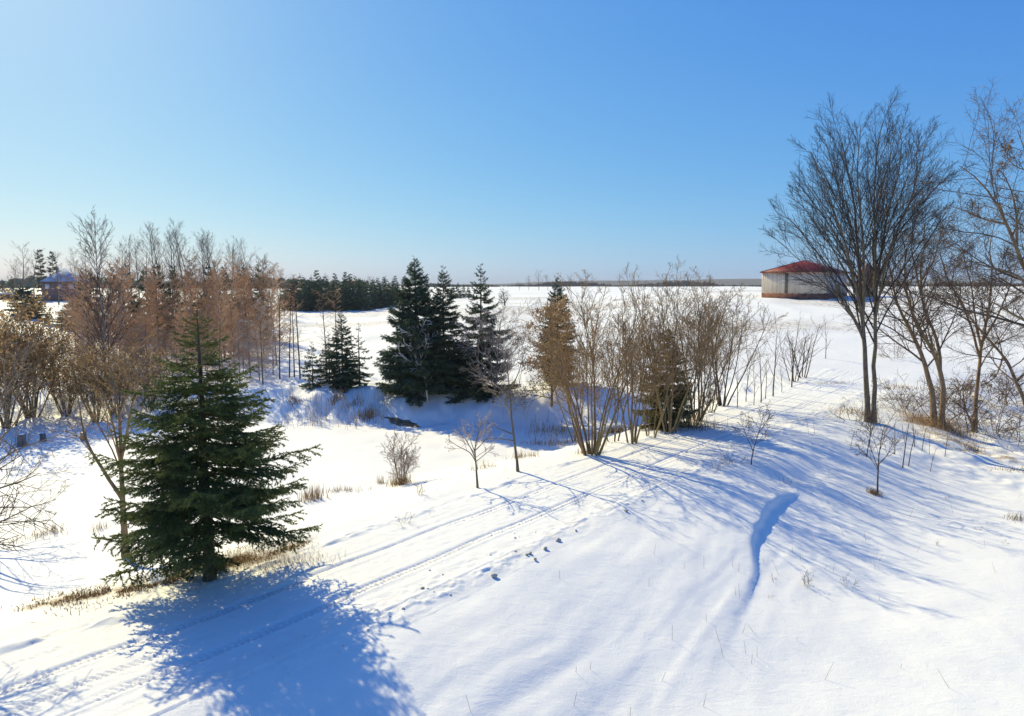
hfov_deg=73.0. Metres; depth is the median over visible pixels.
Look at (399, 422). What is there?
water
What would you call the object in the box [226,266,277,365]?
larch tree
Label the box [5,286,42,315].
conifer tree
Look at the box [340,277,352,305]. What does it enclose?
conifer tree
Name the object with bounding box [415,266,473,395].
spruce tree
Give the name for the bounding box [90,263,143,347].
larch tree
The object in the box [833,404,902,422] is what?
brush pile
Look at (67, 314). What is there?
conifer tree
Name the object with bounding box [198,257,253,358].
larch tree
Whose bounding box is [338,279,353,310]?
conifer tree
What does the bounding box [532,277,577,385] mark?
spruce tree
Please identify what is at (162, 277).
conifer tree
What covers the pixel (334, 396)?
grass tuft
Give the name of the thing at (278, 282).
poplar tree
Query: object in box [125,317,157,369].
larch tree
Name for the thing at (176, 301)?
larch tree
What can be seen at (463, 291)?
conifer tree
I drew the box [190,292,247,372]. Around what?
larch tree
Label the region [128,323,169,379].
larch tree
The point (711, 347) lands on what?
willow clump
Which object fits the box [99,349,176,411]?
leafy shrub
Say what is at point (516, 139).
sky
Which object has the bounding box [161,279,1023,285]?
hills
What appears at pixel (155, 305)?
larch tree
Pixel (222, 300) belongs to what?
larch tree
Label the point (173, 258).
poplar tree
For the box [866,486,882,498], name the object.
grass tuft
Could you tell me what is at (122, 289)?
larch tree
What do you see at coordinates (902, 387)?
grass tuft
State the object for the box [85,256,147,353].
larch tree
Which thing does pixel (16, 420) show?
overhanging tree
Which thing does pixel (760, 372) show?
sapling
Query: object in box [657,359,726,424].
willow clump
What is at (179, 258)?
poplar tree
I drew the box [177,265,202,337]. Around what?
conifer tree
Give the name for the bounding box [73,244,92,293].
poplar tree
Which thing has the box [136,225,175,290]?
poplar tree
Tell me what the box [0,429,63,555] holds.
bare tree
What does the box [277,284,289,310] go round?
conifer tree
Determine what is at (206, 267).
conifer tree
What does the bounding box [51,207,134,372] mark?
birch tree
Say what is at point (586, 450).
grass tuft
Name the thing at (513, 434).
young tree
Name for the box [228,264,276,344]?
larch tree
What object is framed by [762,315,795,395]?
sapling
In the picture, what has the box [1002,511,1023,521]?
grass tuft
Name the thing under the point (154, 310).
larch tree
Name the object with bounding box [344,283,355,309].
conifer tree
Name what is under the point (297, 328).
larch tree
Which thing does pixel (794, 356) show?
sapling
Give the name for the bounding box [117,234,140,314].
poplar tree
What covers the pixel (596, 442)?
willow clump
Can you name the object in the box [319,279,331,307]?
conifer tree
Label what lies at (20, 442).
tree stump
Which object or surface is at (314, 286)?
conifer tree
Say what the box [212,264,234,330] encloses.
conifer tree
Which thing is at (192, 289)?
larch tree
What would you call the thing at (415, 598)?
snow crumbs
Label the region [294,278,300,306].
conifer tree
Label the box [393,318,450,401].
birch tree
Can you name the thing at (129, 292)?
conifer tree
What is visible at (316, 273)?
conifer tree
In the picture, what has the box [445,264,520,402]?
spruce tree
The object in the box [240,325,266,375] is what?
larch tree
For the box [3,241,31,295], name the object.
bare tree
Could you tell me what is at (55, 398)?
leafy shrub
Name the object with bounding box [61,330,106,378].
bare shrub
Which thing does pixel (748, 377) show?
sapling
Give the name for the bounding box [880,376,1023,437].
bramble bush
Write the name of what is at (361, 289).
conifer tree
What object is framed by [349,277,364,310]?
conifer tree
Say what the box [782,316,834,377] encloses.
sapling
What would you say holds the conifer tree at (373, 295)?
on the ground at (632, 610)
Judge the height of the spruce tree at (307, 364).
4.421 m
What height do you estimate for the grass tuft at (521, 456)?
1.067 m
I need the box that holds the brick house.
[39,268,91,300]
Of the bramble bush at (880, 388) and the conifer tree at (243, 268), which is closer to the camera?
the bramble bush at (880, 388)
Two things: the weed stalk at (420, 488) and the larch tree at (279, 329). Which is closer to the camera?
the weed stalk at (420, 488)
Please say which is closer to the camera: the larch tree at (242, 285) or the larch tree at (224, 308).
the larch tree at (224, 308)
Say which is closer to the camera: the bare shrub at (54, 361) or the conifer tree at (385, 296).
the bare shrub at (54, 361)
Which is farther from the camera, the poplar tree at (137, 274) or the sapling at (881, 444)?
the poplar tree at (137, 274)
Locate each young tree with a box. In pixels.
[445,411,503,487]
[463,324,544,471]
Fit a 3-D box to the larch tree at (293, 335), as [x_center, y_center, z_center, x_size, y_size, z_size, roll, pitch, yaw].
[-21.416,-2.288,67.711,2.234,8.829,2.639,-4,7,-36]
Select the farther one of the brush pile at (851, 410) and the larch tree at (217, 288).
the larch tree at (217, 288)
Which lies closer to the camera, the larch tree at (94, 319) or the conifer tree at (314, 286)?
the larch tree at (94, 319)
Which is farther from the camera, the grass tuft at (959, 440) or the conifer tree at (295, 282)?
the conifer tree at (295, 282)
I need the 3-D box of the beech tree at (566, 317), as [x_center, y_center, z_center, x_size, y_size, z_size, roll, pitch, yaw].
[2.647,-0.408,57.819,9.967,10.047,7.750,0,6,4]
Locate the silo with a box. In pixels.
[861,263,873,296]
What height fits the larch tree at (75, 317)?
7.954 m
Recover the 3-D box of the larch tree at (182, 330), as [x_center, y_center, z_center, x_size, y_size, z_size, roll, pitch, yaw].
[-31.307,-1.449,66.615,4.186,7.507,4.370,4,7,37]
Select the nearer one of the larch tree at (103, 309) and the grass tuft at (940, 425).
the grass tuft at (940, 425)
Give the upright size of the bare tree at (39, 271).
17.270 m
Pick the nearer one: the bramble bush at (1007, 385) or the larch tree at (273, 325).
the bramble bush at (1007, 385)
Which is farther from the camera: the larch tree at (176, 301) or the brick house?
the brick house
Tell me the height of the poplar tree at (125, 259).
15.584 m
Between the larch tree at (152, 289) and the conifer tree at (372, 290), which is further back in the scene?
the conifer tree at (372, 290)
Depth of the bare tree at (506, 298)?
175.79 m
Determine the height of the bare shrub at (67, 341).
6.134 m
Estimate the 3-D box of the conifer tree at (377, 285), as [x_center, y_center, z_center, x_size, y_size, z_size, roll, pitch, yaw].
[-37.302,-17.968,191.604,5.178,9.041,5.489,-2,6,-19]
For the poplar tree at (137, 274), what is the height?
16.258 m
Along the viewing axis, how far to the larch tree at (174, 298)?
87.94 m
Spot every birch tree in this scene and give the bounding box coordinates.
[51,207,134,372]
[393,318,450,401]
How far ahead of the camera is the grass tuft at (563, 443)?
48.81 m
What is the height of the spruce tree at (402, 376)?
12.804 m
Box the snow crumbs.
[227,453,720,681]
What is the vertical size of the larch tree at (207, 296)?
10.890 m
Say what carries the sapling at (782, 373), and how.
on the ground at (632, 610)
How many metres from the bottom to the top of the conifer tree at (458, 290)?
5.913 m
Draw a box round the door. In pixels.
[784,274,787,292]
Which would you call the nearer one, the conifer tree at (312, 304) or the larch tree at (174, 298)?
the larch tree at (174, 298)
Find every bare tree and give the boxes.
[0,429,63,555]
[1,258,23,302]
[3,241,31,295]
[18,248,47,296]
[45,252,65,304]
[498,288,509,305]
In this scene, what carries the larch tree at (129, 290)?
on the ground at (632, 610)
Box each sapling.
[730,400,774,464]
[732,353,746,406]
[746,350,764,401]
[747,358,757,399]
[748,340,771,402]
[758,354,779,398]
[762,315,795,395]
[768,328,817,381]
[776,357,785,391]
[782,316,809,386]
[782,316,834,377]
[846,401,917,493]
[902,424,908,467]
[908,430,915,465]
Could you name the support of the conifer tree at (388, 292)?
on the ground at (632, 610)
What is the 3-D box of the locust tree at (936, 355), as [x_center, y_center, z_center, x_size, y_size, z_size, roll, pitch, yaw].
[26.972,-3.829,48.292,9.660,18.509,8.682,-3,6,-23]
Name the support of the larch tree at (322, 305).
on the ground at (632, 610)
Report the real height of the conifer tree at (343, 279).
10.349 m
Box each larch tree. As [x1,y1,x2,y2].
[53,273,87,348]
[59,264,109,338]
[60,293,88,346]
[60,297,90,353]
[61,268,109,355]
[71,309,108,369]
[78,291,109,346]
[78,296,121,365]
[80,289,134,370]
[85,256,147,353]
[87,283,121,346]
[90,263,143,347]
[93,264,146,368]
[99,259,152,339]
[99,276,135,354]
[107,339,129,379]
[113,273,173,363]
[120,308,179,374]
[122,332,145,375]
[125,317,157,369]
[126,264,188,354]
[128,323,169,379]
[132,266,177,325]
[136,279,177,344]
[142,274,196,360]
[148,270,189,340]
[149,326,173,373]
[152,327,173,368]
[160,315,202,380]
[162,265,223,361]
[162,336,186,380]
[168,304,205,375]
[170,255,221,347]
[172,269,224,352]
[172,271,211,318]
[176,276,221,351]
[178,277,225,338]
[189,309,224,376]
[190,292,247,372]
[190,330,213,376]
[195,268,257,367]
[195,278,216,329]
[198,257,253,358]
[206,269,232,325]
[208,269,241,356]
[213,262,259,353]
[215,292,259,368]
[222,253,256,328]
[222,262,271,361]
[225,319,265,382]
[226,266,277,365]
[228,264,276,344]
[230,321,254,370]
[231,275,261,334]
[240,299,281,384]
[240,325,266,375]
[243,257,291,349]
[243,269,292,364]
[245,318,277,380]
[250,326,269,369]
[251,302,290,373]
[252,261,296,342]
[268,282,291,378]
[281,277,309,378]
[281,288,300,377]
[281,293,307,376]
[313,290,333,372]
[322,288,344,349]
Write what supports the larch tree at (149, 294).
on the ground at (632, 610)
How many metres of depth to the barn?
145.14 m
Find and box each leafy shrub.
[0,283,67,428]
[0,294,93,418]
[28,343,113,416]
[49,338,145,422]
[67,343,163,416]
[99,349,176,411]
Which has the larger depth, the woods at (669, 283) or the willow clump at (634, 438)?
the woods at (669, 283)
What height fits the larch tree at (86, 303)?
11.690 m
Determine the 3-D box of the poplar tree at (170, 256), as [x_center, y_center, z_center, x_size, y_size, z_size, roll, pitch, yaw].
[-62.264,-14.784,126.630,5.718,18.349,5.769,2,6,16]
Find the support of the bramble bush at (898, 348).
on the ground at (632, 610)
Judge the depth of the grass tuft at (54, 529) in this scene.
29.76 m
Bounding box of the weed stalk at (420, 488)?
[413,481,427,494]
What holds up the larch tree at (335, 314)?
on the ground at (632, 610)
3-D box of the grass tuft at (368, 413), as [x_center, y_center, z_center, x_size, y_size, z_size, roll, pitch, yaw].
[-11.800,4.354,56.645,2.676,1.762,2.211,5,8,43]
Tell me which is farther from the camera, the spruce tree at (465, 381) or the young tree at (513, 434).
the spruce tree at (465, 381)
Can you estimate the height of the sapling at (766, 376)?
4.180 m
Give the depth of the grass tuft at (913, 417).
49.75 m
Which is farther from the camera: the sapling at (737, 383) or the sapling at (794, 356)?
the sapling at (794, 356)
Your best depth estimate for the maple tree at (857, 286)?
45.41 m
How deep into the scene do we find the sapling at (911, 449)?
38.43 m
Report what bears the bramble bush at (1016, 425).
on the ground at (632, 610)
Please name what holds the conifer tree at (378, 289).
on the ground at (632, 610)
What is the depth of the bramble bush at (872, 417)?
46.08 m
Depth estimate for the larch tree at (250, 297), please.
97.56 m
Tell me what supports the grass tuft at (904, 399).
on the ground at (632, 610)
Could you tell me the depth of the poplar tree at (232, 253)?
123.99 m
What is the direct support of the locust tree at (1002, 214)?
on the ground at (632, 610)
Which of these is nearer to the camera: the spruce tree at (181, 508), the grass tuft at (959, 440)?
the spruce tree at (181, 508)
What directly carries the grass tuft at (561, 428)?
on the ground at (632, 610)
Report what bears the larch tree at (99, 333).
on the ground at (632, 610)
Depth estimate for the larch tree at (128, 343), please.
62.74 m
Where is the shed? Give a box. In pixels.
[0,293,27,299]
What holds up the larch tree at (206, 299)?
on the ground at (632, 610)
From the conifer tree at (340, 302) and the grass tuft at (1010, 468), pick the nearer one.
the grass tuft at (1010, 468)
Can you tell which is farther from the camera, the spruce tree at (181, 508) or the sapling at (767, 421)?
the sapling at (767, 421)
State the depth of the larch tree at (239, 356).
62.76 m
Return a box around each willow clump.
[47,323,167,557]
[522,269,657,455]
[528,315,613,441]
[572,284,662,441]
[589,278,678,443]
[607,256,736,433]
[627,305,711,437]
[630,275,745,426]
[650,266,766,420]
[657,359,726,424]
[674,288,760,412]
[679,289,787,406]
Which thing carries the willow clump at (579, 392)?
on the ground at (632, 610)
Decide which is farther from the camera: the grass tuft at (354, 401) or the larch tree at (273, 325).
the larch tree at (273, 325)
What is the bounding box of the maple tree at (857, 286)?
[758,86,981,422]
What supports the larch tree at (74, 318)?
on the ground at (632, 610)
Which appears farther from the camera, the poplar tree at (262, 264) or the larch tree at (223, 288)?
the poplar tree at (262, 264)
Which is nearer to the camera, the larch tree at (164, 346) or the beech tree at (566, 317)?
the beech tree at (566, 317)
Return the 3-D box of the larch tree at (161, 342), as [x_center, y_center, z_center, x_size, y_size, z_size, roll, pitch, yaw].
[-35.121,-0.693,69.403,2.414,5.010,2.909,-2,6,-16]
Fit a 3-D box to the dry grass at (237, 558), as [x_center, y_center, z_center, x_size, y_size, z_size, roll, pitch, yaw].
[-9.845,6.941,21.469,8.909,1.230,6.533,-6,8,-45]
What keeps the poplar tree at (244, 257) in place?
on the ground at (632, 610)
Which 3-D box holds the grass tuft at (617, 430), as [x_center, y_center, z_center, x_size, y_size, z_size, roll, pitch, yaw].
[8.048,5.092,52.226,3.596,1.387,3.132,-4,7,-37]
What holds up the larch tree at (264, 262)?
on the ground at (632, 610)
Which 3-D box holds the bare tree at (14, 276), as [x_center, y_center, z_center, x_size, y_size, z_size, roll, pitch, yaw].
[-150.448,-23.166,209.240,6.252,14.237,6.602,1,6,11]
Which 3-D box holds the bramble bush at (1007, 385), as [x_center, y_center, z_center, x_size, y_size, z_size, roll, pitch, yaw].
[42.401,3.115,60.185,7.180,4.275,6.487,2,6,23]
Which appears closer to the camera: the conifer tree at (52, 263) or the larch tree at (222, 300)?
the larch tree at (222, 300)
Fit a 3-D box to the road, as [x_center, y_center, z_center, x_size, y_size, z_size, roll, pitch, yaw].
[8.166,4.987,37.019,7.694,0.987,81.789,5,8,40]
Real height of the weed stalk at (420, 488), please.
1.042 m
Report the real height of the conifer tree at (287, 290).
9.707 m
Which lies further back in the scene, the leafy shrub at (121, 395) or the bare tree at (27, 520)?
the leafy shrub at (121, 395)
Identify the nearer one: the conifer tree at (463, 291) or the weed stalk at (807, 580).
the weed stalk at (807, 580)
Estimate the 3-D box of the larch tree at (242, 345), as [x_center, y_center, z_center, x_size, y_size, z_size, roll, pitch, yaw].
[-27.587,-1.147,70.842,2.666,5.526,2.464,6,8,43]
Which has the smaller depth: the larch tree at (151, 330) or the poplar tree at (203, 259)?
the larch tree at (151, 330)
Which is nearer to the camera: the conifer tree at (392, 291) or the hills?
the conifer tree at (392, 291)
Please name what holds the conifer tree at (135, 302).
on the ground at (632, 610)
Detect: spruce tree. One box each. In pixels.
[83,308,323,588]
[299,341,325,390]
[316,331,336,384]
[323,310,365,392]
[344,323,374,386]
[372,255,453,406]
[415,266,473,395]
[436,332,488,403]
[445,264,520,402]
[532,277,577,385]
[630,327,698,431]
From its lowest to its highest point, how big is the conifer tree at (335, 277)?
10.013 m
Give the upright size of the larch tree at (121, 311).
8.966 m
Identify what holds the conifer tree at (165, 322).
on the ground at (632, 610)
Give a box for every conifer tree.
[0,280,6,292]
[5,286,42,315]
[7,280,16,292]
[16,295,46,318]
[34,249,47,300]
[47,251,57,274]
[56,302,80,329]
[72,272,91,330]
[83,268,100,335]
[105,267,119,337]
[118,263,144,338]
[122,291,150,359]
[137,263,150,334]
[144,261,174,343]
[151,290,177,352]
[166,264,186,329]
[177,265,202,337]
[188,290,217,361]
[201,262,224,334]
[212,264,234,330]
[225,293,245,356]
[235,258,258,334]
[250,264,276,340]
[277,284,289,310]
[281,277,299,310]
[288,286,299,310]
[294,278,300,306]
[296,279,312,310]
[301,283,311,310]
[306,282,321,310]
[310,280,319,302]
[313,270,319,282]
[313,283,326,310]
[315,277,327,306]
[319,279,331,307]
[323,282,334,310]
[327,280,338,310]
[330,273,338,286]
[334,287,347,310]
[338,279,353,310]
[340,272,348,289]
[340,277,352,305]
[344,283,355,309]
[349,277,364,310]
[356,278,367,305]
[357,280,372,310]
[368,280,376,306]
[368,281,380,309]
[373,278,383,304]
[373,284,384,308]
[377,284,388,307]
[382,276,388,291]
[383,283,393,306]
[389,282,399,306]
[455,284,462,297]
[459,284,466,297]
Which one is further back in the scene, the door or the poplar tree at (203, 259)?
the door
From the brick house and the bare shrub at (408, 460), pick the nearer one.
the bare shrub at (408, 460)
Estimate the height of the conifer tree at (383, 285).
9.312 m
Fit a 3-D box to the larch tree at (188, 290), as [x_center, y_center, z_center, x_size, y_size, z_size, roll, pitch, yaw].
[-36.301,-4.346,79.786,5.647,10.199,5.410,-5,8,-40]
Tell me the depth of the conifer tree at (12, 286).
258.40 m
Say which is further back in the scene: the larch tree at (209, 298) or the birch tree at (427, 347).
the larch tree at (209, 298)
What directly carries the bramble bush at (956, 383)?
on the ground at (632, 610)
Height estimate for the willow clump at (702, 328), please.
10.287 m
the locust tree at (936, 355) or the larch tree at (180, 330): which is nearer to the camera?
the locust tree at (936, 355)
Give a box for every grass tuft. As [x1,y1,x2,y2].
[30,525,57,538]
[42,520,66,533]
[90,517,110,534]
[288,395,306,406]
[297,482,327,503]
[313,485,371,493]
[326,385,346,404]
[347,391,362,411]
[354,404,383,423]
[376,476,383,483]
[385,472,412,486]
[471,458,495,469]
[505,449,538,458]
[510,438,576,445]
[520,420,591,438]
[571,444,605,455]
[596,422,632,433]
[673,414,727,432]
[852,392,929,404]
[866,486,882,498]
[871,381,926,393]
[897,407,985,442]
[914,431,1015,450]
[961,412,1023,435]
[963,444,990,454]
[987,466,1023,472]
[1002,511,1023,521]
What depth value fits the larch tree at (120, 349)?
60.45 m
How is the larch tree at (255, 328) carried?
on the ground at (632, 610)
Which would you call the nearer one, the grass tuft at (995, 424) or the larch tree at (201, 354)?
the grass tuft at (995, 424)
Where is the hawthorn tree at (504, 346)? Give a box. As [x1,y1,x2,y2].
[447,297,542,402]
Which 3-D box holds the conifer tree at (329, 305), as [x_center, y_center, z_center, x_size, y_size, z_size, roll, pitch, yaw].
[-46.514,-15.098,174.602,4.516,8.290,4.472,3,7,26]
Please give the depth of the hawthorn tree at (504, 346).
57.69 m
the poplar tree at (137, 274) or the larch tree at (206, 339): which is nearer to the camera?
the larch tree at (206, 339)
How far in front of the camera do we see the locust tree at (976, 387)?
48.64 m
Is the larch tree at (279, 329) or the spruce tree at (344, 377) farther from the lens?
the larch tree at (279, 329)
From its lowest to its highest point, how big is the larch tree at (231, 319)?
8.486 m
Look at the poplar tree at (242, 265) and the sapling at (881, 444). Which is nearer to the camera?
the sapling at (881, 444)
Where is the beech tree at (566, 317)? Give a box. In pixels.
[484,293,604,410]
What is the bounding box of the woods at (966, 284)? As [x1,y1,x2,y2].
[911,282,1023,286]
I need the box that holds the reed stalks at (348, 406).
[128,384,1021,712]
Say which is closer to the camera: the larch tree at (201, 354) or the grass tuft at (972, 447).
the grass tuft at (972, 447)
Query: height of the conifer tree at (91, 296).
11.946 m
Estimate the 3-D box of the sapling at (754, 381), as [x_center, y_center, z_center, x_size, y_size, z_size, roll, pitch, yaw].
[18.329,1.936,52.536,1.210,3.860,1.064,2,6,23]
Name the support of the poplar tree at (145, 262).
on the ground at (632, 610)
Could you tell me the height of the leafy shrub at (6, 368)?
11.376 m
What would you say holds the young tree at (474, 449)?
on the ground at (632, 610)
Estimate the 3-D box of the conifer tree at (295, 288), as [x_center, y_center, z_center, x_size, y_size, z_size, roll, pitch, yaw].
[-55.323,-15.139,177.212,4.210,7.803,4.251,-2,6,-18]
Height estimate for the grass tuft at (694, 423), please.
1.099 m
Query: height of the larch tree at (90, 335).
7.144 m
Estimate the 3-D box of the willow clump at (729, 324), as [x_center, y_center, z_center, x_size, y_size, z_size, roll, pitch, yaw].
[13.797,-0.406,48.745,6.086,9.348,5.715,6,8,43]
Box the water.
[384,417,419,427]
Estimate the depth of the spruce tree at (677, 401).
43.74 m
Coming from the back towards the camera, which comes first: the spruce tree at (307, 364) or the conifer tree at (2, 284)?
the conifer tree at (2, 284)
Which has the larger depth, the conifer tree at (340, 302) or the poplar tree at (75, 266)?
the poplar tree at (75, 266)
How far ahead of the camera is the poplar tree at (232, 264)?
119.08 m
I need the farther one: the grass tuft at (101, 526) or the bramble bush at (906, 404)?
the bramble bush at (906, 404)
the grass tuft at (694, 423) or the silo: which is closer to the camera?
the grass tuft at (694, 423)
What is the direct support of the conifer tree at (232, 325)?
on the ground at (632, 610)
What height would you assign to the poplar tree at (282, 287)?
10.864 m
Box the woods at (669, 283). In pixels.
[427,281,911,286]
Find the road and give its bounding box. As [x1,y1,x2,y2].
[0,368,903,715]
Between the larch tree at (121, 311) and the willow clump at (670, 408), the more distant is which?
the larch tree at (121, 311)
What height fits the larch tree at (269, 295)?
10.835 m
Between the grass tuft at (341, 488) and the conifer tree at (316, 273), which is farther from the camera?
the conifer tree at (316, 273)
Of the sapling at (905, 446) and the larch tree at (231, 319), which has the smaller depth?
the sapling at (905, 446)
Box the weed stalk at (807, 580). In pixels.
[800,569,814,587]
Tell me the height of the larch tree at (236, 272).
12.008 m
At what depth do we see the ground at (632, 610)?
26.86 m
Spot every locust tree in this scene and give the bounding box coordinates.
[818,165,977,426]
[857,77,1023,349]
[907,198,1023,432]
[915,259,1023,405]
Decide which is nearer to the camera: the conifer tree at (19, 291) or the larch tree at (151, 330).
the larch tree at (151, 330)
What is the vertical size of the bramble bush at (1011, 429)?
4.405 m
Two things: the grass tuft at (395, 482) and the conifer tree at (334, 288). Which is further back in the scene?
the conifer tree at (334, 288)
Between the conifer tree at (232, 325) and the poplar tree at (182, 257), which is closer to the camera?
the conifer tree at (232, 325)
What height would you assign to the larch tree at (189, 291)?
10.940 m
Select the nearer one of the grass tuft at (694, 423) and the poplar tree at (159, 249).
the grass tuft at (694, 423)
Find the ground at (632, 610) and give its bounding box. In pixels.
[0,286,1023,715]
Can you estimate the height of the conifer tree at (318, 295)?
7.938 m
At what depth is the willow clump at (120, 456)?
26.78 m
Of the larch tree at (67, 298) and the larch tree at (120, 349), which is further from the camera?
the larch tree at (67, 298)
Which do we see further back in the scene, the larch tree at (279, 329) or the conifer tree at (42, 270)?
the conifer tree at (42, 270)
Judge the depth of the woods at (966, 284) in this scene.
974.08 m
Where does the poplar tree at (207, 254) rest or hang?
on the ground at (632, 610)
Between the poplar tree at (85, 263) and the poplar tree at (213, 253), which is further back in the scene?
the poplar tree at (85, 263)
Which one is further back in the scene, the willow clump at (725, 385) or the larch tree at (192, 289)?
the larch tree at (192, 289)
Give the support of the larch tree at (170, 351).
on the ground at (632, 610)
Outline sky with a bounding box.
[0,0,1023,284]
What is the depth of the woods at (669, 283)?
973.46 m
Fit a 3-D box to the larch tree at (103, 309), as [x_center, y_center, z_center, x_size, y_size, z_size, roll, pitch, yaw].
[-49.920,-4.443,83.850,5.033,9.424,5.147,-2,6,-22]
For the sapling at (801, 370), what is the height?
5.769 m
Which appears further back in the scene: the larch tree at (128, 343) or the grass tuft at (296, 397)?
the larch tree at (128, 343)
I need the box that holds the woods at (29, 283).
[0,275,369,288]
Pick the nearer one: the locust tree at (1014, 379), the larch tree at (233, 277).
the locust tree at (1014, 379)
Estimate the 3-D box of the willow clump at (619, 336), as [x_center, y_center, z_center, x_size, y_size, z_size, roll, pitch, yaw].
[6.058,0.432,40.292,4.318,9.617,5.544,5,8,42]
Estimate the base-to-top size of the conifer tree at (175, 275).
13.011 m
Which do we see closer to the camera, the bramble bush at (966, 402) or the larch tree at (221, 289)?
the bramble bush at (966, 402)
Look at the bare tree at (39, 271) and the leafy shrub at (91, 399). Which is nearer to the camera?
the leafy shrub at (91, 399)
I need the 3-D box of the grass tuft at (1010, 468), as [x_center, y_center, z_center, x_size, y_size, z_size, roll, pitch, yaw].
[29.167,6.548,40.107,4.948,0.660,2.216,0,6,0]
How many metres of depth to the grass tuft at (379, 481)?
37.12 m
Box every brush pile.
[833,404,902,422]
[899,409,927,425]
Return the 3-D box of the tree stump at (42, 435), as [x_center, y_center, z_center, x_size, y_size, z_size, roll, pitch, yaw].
[-31.991,5.445,47.190,0.472,0.760,0.575,-3,7,-24]
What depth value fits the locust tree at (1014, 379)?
47.57 m
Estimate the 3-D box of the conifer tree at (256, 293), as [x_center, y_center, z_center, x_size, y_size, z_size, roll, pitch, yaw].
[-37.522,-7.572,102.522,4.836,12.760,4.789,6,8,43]
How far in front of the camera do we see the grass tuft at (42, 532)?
29.44 m
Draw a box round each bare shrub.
[23,335,69,389]
[34,323,96,374]
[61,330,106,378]
[375,429,420,484]
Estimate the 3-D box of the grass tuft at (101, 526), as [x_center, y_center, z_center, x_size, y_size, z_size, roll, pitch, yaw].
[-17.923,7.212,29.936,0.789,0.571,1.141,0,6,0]
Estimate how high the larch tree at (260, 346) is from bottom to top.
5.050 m
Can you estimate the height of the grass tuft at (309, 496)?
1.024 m
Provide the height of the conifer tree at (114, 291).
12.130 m
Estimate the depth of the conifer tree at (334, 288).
176.54 m
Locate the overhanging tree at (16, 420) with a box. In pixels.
[0,332,107,528]
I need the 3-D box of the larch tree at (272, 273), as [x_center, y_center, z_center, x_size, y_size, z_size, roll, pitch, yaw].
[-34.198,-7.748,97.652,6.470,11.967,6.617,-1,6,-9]
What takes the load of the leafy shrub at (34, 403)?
on the ground at (632, 610)
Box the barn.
[760,260,847,299]
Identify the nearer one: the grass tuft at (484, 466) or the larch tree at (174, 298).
the grass tuft at (484, 466)
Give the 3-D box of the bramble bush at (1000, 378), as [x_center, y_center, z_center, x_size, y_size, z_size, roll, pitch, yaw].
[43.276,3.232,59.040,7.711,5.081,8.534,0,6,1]
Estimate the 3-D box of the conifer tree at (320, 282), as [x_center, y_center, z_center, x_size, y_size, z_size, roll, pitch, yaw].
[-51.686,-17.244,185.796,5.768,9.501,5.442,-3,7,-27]
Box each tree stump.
[17,433,26,446]
[39,432,46,441]
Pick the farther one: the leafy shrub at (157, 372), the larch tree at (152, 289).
the larch tree at (152, 289)
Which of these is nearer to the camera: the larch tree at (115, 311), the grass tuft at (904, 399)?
the grass tuft at (904, 399)
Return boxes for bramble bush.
[823,397,883,427]
[870,370,974,424]
[870,378,953,414]
[877,336,918,358]
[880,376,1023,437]
[919,361,988,404]
[937,381,1023,439]
[949,366,1023,404]
[956,406,1023,446]
[965,364,1023,407]
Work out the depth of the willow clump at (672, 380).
40.23 m
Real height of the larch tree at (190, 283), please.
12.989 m
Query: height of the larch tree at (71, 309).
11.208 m
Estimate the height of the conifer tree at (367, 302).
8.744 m
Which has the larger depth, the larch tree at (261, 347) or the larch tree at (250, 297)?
the larch tree at (250, 297)
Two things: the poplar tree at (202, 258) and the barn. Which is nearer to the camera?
the poplar tree at (202, 258)
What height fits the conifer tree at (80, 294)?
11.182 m
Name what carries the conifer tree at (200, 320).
on the ground at (632, 610)
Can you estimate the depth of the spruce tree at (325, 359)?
62.61 m
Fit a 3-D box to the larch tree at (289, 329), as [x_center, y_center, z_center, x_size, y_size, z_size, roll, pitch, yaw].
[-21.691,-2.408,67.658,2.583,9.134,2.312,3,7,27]
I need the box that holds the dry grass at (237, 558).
[0,539,357,622]
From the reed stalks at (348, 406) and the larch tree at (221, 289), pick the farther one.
the larch tree at (221, 289)
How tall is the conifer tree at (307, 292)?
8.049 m
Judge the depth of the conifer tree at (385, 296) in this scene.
185.28 m
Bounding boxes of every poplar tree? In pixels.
[64,248,81,295]
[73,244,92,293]
[110,241,137,290]
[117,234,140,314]
[124,236,148,306]
[132,241,164,298]
[136,222,181,292]
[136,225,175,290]
[156,227,180,312]
[163,219,199,300]
[163,236,194,291]
[168,231,203,309]
[188,235,213,288]
[189,231,221,291]
[195,228,230,299]
[197,232,234,292]
[216,243,240,293]
[225,239,243,284]
[230,236,262,291]
[233,252,249,296]
[256,253,272,300]
[273,262,285,309]
[276,271,290,307]
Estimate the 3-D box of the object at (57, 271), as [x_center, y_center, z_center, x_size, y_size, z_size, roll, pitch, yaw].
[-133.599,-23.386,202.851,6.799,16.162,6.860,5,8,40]
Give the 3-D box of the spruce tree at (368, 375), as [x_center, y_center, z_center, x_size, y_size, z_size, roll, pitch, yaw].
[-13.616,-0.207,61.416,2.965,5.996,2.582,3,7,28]
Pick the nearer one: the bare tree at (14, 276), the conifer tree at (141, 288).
the conifer tree at (141, 288)
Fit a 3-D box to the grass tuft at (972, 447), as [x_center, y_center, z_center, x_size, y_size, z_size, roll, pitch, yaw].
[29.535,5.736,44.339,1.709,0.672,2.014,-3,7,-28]
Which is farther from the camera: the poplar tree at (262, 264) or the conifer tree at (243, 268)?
the poplar tree at (262, 264)

